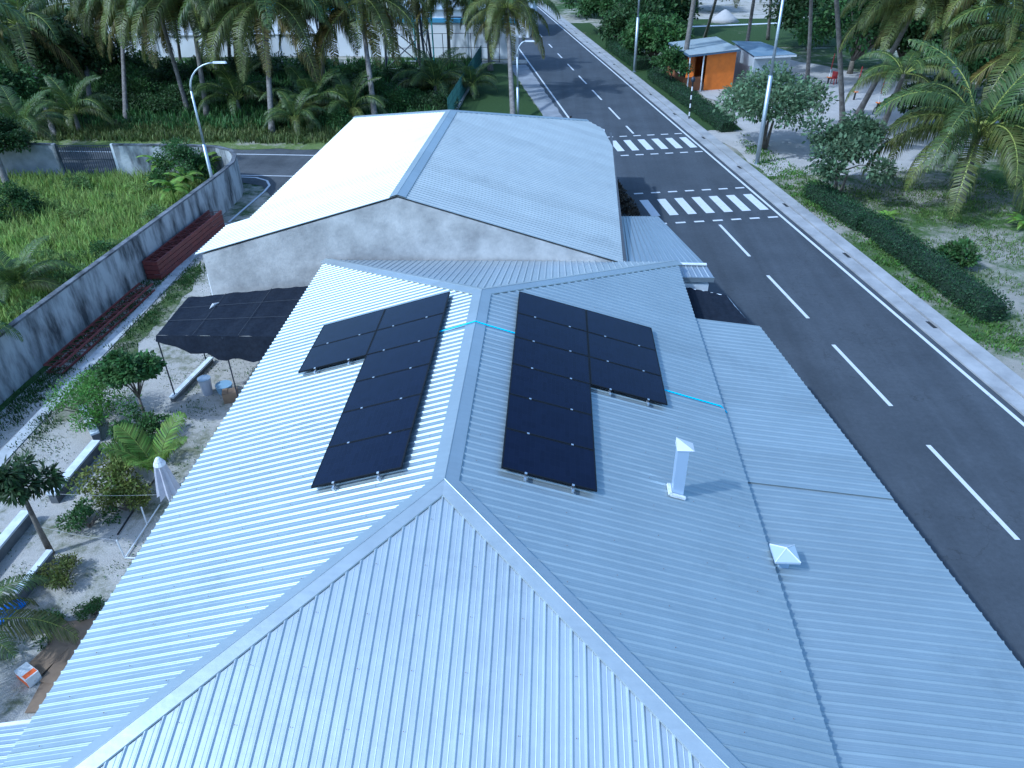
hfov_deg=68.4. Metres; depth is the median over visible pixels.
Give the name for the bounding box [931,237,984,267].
bush
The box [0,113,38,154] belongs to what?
broadleaf tree
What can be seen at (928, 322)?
drain slots
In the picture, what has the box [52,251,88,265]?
weed clump
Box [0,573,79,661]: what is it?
palm tree
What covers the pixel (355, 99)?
palm tree
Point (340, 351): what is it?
solar panel
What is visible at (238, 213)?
side road corner line
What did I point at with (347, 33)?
palm tree
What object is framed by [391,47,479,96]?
palm tree
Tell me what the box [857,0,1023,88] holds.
palm tree
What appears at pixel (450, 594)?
house
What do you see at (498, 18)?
palm tree
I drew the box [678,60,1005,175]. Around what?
sandy clearing
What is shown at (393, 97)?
bush
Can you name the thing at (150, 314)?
wall weeds
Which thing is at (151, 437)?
bush
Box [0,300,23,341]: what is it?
palm tree
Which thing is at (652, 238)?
porch
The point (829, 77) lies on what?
painted post
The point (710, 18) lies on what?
palm tree
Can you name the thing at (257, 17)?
palm tree
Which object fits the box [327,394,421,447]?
solar panel
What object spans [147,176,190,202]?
banana plant
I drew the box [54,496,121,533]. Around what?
bush
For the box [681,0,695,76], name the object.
palm tree
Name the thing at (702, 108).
hedge
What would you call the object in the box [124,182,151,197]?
weed clump
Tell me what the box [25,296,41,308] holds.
weed clump
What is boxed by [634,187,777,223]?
zebra crossing
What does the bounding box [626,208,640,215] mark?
bush
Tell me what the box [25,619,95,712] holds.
cardboard sheets
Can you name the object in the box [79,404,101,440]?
wall
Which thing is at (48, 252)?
weed clump
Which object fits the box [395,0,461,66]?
palm tree
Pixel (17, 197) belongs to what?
bush
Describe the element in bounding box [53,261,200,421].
strip grass
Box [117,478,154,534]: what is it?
hose
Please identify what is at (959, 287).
hedge
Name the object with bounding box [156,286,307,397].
shade canopy
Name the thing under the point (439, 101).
bush
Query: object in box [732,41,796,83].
flat roof shed
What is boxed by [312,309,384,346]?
solar panel
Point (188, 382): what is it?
wall
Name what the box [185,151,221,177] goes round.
banana plant
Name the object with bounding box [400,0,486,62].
palm tree
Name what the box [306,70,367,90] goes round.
bush
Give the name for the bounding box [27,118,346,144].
roadside grass
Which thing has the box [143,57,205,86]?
bush
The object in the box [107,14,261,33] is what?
white building
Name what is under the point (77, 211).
weed clump
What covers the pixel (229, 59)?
bush
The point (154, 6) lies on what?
palm tree
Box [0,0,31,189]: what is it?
palm tree
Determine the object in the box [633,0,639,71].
street lamp
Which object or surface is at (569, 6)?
broadleaf tree
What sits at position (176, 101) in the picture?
bush
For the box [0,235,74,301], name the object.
palm tree
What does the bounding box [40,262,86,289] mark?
weed clump
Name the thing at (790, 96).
broadleaf tree
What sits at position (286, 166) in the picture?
side road
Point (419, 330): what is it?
solar panel
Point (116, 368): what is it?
broadleaf tree
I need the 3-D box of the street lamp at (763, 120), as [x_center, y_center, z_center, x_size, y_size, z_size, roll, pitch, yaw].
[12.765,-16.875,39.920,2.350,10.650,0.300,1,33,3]
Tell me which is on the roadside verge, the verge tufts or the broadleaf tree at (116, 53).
the verge tufts
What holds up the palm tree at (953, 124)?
on the roadside verge
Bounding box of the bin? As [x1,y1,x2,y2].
[197,375,212,395]
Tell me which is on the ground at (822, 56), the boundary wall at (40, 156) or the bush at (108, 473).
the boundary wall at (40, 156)
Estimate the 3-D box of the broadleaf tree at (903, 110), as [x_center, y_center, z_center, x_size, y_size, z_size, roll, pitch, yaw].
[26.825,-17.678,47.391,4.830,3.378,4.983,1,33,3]
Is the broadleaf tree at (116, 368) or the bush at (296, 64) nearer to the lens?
the broadleaf tree at (116, 368)
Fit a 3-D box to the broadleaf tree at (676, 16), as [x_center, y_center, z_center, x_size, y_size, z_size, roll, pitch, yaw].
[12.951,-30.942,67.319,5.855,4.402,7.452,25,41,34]
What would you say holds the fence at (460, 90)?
on the lawn at (490, 99)
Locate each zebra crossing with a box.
[612,133,702,155]
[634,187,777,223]
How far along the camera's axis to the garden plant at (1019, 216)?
33.89 m
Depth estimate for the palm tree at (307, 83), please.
51.62 m
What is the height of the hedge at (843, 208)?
1.033 m
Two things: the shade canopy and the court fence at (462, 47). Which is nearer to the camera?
the shade canopy
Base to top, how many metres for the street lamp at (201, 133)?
6.900 m
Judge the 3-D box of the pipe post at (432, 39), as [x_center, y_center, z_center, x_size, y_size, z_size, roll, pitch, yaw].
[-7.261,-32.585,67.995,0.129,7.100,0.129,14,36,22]
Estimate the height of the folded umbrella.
2.140 m
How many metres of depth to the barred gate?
42.37 m
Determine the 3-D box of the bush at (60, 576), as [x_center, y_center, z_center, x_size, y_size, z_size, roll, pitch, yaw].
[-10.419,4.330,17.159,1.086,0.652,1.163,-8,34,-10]
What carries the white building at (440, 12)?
on the ground at (822, 56)
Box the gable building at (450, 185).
[194,110,625,294]
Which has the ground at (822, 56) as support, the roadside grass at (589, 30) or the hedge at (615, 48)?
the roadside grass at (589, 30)
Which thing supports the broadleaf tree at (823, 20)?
on the sandy clearing
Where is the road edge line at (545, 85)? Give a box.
[519,48,568,117]
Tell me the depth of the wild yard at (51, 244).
36.30 m
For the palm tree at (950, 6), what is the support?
on the ground at (822, 56)
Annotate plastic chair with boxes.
[829,71,837,84]
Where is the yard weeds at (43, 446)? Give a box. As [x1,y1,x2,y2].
[0,272,259,687]
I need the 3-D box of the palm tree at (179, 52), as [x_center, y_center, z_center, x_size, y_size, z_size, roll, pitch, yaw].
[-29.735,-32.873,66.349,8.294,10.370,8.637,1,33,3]
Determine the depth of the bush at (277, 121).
50.96 m
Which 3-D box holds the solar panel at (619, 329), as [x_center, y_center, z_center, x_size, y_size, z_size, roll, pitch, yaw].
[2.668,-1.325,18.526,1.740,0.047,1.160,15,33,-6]
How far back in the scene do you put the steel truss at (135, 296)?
27.00 m
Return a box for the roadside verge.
[723,143,1023,378]
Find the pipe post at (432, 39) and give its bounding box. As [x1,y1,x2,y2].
[430,17,434,62]
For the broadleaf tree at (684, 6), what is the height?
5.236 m
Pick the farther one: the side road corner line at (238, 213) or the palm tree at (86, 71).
the palm tree at (86, 71)
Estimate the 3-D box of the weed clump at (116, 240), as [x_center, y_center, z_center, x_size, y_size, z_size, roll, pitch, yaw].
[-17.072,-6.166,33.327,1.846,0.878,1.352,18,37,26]
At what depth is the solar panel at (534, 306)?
18.33 m
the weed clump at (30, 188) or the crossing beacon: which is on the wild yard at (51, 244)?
the weed clump at (30, 188)
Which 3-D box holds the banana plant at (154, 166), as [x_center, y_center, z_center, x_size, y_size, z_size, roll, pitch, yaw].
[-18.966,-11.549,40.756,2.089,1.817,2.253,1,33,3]
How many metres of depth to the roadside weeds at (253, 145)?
48.18 m
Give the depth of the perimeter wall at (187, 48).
74.44 m
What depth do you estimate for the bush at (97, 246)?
32.16 m
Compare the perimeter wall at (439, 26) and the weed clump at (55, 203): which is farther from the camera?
the perimeter wall at (439, 26)
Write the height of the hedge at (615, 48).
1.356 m
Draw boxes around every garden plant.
[876,210,902,219]
[1006,212,1023,229]
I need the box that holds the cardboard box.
[222,387,238,403]
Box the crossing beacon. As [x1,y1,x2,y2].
[688,76,694,118]
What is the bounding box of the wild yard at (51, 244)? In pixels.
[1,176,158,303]
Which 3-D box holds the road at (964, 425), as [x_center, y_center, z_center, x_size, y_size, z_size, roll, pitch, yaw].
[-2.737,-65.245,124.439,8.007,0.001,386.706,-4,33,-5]
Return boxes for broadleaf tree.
[0,0,73,37]
[0,19,111,102]
[0,46,68,116]
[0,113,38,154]
[0,450,69,553]
[62,5,125,32]
[66,32,136,75]
[94,348,167,421]
[559,0,583,15]
[573,0,612,19]
[596,0,667,42]
[604,0,680,17]
[617,11,695,66]
[621,12,696,55]
[648,43,693,78]
[670,0,702,22]
[712,60,838,149]
[762,0,856,49]
[788,0,935,73]
[799,109,898,192]
[847,0,954,70]
[896,73,976,122]
[901,7,1023,88]
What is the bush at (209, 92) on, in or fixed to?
on the woodland floor
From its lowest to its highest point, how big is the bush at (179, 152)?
2.906 m
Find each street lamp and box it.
[189,61,226,176]
[516,40,534,113]
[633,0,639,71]
[755,0,783,164]
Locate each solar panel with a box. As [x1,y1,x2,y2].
[298,331,375,372]
[311,428,412,487]
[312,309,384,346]
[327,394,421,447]
[342,364,429,412]
[355,337,437,381]
[366,313,443,354]
[377,291,449,329]
[501,428,596,491]
[505,394,594,450]
[509,363,592,414]
[512,337,590,383]
[514,313,588,355]
[517,291,586,331]
[586,310,655,349]
[587,332,661,375]
[589,357,667,404]
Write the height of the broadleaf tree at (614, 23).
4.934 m
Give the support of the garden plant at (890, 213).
on the roadside verge
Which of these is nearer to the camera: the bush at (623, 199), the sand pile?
the bush at (623, 199)
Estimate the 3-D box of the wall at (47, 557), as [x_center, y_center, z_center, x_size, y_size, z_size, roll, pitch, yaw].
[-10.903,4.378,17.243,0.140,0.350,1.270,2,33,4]
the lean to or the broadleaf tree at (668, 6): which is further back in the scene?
the broadleaf tree at (668, 6)
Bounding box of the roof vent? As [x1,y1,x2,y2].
[769,544,800,567]
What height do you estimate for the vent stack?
1.350 m
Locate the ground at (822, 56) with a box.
[0,0,1023,411]
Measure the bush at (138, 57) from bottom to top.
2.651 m
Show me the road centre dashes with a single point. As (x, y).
(971, 490)
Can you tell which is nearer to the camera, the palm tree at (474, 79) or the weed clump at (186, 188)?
the weed clump at (186, 188)
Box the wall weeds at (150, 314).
[0,258,205,463]
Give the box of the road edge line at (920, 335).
[537,6,1023,425]
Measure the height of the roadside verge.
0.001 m
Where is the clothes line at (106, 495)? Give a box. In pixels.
[47,493,133,495]
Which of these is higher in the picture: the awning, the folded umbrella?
the folded umbrella
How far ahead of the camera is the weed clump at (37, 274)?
30.64 m
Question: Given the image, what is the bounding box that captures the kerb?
[538,1,1023,415]
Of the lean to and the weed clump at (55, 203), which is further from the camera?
the weed clump at (55, 203)
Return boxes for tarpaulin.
[0,599,25,624]
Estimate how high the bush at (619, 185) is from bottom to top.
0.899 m
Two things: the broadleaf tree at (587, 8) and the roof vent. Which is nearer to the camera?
the roof vent
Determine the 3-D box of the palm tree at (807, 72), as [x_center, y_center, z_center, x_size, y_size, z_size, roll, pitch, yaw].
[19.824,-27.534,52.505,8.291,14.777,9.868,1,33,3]
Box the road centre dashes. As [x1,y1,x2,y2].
[539,34,1019,539]
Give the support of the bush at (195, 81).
on the woodland floor
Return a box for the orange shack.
[666,36,740,90]
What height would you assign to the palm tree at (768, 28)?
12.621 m
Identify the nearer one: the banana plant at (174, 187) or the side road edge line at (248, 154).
the banana plant at (174, 187)
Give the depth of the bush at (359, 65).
63.23 m
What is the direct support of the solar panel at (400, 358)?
on the rail
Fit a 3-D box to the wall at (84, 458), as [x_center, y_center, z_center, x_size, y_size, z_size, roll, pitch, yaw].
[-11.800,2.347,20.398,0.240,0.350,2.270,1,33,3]
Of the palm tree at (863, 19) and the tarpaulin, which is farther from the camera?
the palm tree at (863, 19)
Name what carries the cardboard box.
on the yard sand at (97, 553)
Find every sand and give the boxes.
[0,221,259,722]
[688,0,922,18]
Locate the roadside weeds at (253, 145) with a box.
[31,135,326,149]
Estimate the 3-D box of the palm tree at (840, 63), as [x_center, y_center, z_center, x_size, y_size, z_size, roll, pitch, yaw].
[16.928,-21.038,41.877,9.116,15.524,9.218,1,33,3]
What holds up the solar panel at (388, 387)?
on the rail
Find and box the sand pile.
[711,9,738,23]
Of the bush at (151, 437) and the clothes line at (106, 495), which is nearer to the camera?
the clothes line at (106, 495)
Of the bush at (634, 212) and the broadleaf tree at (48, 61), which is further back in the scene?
the broadleaf tree at (48, 61)
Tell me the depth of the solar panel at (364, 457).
13.60 m
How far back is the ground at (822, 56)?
66.30 m
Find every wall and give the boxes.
[0,143,59,175]
[0,143,243,404]
[0,510,32,561]
[13,549,54,597]
[46,440,101,503]
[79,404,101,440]
[114,32,316,56]
[169,357,213,401]
[318,18,518,58]
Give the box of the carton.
[14,662,41,687]
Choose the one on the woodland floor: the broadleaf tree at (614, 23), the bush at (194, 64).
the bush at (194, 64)
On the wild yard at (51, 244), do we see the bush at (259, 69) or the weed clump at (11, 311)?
the weed clump at (11, 311)
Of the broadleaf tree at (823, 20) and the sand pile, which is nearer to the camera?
the broadleaf tree at (823, 20)
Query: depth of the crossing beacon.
50.21 m
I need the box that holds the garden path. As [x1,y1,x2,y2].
[692,23,776,26]
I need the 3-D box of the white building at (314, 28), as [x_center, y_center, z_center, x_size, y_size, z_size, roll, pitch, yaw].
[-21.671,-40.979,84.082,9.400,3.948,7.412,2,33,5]
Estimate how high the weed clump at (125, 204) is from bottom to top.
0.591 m
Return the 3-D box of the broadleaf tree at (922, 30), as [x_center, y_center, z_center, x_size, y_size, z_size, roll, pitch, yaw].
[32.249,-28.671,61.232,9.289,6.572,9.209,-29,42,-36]
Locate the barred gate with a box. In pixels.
[50,143,119,174]
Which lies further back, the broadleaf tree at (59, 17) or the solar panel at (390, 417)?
the broadleaf tree at (59, 17)
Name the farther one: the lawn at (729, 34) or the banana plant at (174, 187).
the lawn at (729, 34)
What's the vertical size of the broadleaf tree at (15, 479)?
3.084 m
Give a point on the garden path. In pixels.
(732, 24)
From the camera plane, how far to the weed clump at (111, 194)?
38.97 m
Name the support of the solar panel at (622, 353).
on the rail
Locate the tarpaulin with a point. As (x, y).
(19, 604)
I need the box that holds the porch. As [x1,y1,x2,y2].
[621,216,713,290]
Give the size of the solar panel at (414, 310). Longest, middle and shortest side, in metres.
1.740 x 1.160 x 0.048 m
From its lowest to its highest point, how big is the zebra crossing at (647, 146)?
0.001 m
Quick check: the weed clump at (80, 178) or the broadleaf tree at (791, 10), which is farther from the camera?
the broadleaf tree at (791, 10)
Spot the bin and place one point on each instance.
(204, 381)
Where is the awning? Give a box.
[0,719,31,766]
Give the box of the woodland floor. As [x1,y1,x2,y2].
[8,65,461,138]
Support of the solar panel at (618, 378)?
on the rail
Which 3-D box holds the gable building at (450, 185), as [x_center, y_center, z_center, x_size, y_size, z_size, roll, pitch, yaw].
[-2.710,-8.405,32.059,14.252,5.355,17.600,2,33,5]
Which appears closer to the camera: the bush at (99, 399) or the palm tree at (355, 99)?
the bush at (99, 399)
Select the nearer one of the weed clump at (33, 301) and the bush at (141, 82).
the weed clump at (33, 301)
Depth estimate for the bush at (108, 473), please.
19.34 m
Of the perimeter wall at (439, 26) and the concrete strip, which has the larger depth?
the perimeter wall at (439, 26)
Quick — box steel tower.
[384,4,431,68]
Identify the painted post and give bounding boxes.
[827,53,834,83]
[853,66,862,99]
[875,78,885,109]
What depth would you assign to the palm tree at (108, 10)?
50.90 m
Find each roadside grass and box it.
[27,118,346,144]
[571,23,741,129]
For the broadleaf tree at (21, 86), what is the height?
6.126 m
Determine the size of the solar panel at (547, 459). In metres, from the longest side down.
1.740 x 1.160 x 0.049 m
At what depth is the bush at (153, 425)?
21.53 m
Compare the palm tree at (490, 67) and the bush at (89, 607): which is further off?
the palm tree at (490, 67)
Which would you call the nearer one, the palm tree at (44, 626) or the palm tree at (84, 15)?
the palm tree at (44, 626)
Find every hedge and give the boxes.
[605,37,651,69]
[645,67,737,132]
[802,180,876,230]
[857,212,1014,322]
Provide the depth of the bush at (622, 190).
37.38 m
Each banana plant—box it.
[135,155,179,175]
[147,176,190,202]
[164,166,205,189]
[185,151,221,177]
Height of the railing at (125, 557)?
0.589 m
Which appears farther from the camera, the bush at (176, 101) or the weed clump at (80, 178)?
the bush at (176, 101)
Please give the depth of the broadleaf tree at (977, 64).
51.32 m
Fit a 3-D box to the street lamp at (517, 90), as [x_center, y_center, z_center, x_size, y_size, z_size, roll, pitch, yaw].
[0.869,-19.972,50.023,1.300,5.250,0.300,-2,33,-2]
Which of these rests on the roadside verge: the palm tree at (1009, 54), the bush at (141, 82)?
the palm tree at (1009, 54)
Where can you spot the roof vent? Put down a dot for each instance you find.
(784, 556)
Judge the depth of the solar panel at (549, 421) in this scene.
14.49 m
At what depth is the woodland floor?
55.31 m
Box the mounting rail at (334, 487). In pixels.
[331,483,338,489]
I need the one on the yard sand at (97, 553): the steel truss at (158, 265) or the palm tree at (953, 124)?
the steel truss at (158, 265)
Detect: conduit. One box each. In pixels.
[440,320,514,333]
[665,389,726,412]
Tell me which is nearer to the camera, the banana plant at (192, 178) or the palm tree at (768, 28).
the banana plant at (192, 178)
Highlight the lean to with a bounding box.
[696,318,1023,767]
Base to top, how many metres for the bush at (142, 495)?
0.831 m
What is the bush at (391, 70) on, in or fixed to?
on the woodland floor
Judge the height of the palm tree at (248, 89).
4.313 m
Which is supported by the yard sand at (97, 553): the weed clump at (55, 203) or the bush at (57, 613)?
the bush at (57, 613)
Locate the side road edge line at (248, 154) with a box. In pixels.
[71,151,313,155]
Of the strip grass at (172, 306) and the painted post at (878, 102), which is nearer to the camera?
the strip grass at (172, 306)
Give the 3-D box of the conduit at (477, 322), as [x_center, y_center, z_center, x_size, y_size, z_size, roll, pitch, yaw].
[-0.728,-1.253,17.125,2.238,0.418,0.064,1,33,3]
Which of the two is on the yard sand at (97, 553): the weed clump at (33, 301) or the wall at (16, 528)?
the wall at (16, 528)
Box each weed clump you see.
[3,299,35,319]
[4,184,40,195]
[20,264,52,287]
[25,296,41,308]
[31,247,54,261]
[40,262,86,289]
[46,198,72,208]
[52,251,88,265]
[54,205,92,222]
[61,174,91,191]
[100,192,116,199]
[104,234,129,244]
[112,198,134,210]
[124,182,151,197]
[139,203,171,222]
[170,184,193,195]
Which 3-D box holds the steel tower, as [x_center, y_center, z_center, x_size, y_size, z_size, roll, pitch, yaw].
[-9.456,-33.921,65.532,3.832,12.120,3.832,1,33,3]
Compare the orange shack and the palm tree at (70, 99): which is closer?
the palm tree at (70, 99)
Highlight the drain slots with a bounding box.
[558,18,936,327]
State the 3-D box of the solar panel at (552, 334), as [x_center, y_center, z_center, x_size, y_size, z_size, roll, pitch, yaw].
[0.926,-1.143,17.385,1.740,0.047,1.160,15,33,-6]
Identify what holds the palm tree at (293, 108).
on the woodland floor
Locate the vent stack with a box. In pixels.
[666,437,694,499]
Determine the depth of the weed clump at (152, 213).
35.93 m
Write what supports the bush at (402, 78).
on the woodland floor
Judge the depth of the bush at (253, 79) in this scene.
58.91 m
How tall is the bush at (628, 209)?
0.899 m
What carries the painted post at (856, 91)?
on the sandy clearing
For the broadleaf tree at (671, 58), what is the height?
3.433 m
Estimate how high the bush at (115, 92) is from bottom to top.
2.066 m
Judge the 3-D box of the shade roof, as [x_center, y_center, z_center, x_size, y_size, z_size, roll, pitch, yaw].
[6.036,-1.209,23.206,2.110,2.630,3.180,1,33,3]
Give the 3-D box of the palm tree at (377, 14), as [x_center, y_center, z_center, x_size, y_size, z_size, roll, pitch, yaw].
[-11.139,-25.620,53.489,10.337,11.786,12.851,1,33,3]
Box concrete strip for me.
[0,223,226,465]
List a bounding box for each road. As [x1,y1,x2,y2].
[15,147,318,196]
[518,5,1023,667]
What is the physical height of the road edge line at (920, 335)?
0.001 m
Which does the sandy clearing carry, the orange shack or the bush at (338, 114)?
the orange shack
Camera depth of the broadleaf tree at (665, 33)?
64.27 m
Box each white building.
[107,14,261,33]
[270,2,359,32]
[403,0,536,37]
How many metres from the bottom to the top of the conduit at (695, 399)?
0.693 m
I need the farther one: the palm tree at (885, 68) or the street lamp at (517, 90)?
the street lamp at (517, 90)
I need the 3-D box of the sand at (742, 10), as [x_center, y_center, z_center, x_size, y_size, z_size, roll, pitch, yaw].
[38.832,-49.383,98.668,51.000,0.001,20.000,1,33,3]
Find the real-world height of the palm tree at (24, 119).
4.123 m
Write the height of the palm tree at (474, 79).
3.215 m
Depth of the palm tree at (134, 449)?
19.41 m
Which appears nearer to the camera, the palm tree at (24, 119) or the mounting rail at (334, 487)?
the mounting rail at (334, 487)
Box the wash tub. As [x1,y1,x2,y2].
[215,380,231,395]
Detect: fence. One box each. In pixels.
[388,33,499,61]
[447,46,482,109]
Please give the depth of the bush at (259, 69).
65.10 m
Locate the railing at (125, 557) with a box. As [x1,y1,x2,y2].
[116,504,159,558]
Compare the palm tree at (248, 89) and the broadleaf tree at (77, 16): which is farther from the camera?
the broadleaf tree at (77, 16)
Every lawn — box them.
[397,64,542,115]
[622,18,886,46]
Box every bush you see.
[0,178,44,224]
[27,608,65,651]
[30,551,82,590]
[42,363,141,431]
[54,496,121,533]
[65,452,145,500]
[71,86,142,114]
[71,594,105,622]
[76,238,116,262]
[91,473,153,515]
[95,62,155,91]
[105,430,161,471]
[106,402,170,445]
[107,73,169,100]
[113,48,169,72]
[132,85,201,114]
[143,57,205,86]
[144,135,217,189]
[168,74,216,96]
[171,55,224,79]
[194,83,242,105]
[204,54,243,77]
[221,74,272,97]
[232,51,288,77]
[251,80,305,105]
[259,112,299,128]
[276,49,332,77]
[303,85,351,111]
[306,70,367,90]
[319,104,362,127]
[334,56,388,79]
[355,76,397,95]
[380,85,422,110]
[381,63,419,80]
[388,68,446,91]
[410,90,461,111]
[617,179,623,188]
[618,187,630,196]
[619,193,634,208]
[621,201,638,214]
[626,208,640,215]
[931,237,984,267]
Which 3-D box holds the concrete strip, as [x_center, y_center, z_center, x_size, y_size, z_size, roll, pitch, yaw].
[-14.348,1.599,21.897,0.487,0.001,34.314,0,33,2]
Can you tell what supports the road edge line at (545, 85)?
on the road at (964, 425)
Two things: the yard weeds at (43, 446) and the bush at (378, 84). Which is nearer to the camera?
the yard weeds at (43, 446)
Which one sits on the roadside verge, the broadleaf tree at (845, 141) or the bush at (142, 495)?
the broadleaf tree at (845, 141)
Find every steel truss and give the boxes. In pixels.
[43,283,154,373]
[142,210,224,279]
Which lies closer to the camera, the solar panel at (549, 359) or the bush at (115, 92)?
the solar panel at (549, 359)
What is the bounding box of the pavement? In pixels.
[513,65,562,117]
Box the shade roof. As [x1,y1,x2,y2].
[686,287,750,324]
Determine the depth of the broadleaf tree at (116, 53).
64.63 m
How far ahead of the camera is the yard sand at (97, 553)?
19.82 m
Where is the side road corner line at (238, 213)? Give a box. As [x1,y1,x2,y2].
[228,177,269,221]
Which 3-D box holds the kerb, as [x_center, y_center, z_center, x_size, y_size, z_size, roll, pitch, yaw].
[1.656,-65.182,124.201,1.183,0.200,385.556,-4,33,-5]
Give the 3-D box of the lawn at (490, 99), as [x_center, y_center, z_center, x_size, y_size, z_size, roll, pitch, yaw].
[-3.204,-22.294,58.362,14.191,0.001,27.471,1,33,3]
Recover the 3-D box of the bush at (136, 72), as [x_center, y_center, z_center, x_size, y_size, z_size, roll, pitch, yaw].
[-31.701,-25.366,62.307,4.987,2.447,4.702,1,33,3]
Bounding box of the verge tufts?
[736,134,1022,351]
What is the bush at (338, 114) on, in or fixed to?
on the woodland floor
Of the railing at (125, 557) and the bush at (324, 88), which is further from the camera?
the bush at (324, 88)
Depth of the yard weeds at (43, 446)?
21.87 m
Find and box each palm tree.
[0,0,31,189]
[0,0,95,137]
[0,85,71,146]
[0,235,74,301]
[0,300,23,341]
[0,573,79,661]
[27,0,133,110]
[31,75,116,131]
[55,0,186,120]
[85,0,219,110]
[98,411,187,473]
[114,0,258,116]
[162,16,181,61]
[169,10,249,52]
[177,0,352,134]
[183,0,275,57]
[187,57,277,115]
[259,65,357,129]
[262,88,325,135]
[267,0,378,73]
[295,0,425,114]
[311,69,388,116]
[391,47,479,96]
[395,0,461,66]
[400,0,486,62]
[447,60,498,99]
[449,0,525,70]
[460,0,560,113]
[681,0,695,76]
[681,0,761,37]
[746,0,754,40]
[766,0,771,39]
[805,0,812,83]
[834,0,845,122]
[838,0,996,113]
[845,50,958,128]
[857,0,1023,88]
[861,39,1023,219]
[919,0,1022,51]
[934,0,1023,109]
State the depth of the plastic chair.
59.54 m
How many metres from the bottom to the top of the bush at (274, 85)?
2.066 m
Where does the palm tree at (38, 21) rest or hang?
on the woodland floor
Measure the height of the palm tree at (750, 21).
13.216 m
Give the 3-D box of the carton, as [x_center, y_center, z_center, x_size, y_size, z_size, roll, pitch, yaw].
[-9.676,5.814,15.056,0.420,0.244,0.265,18,38,27]
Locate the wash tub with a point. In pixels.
(220, 385)
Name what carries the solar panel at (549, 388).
on the rail
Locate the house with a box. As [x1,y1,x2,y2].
[0,258,838,767]
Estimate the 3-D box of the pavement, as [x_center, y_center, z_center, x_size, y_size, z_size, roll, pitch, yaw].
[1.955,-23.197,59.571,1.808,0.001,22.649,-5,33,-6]
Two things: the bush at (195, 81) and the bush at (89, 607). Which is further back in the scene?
the bush at (195, 81)
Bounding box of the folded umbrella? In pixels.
[153,457,179,501]

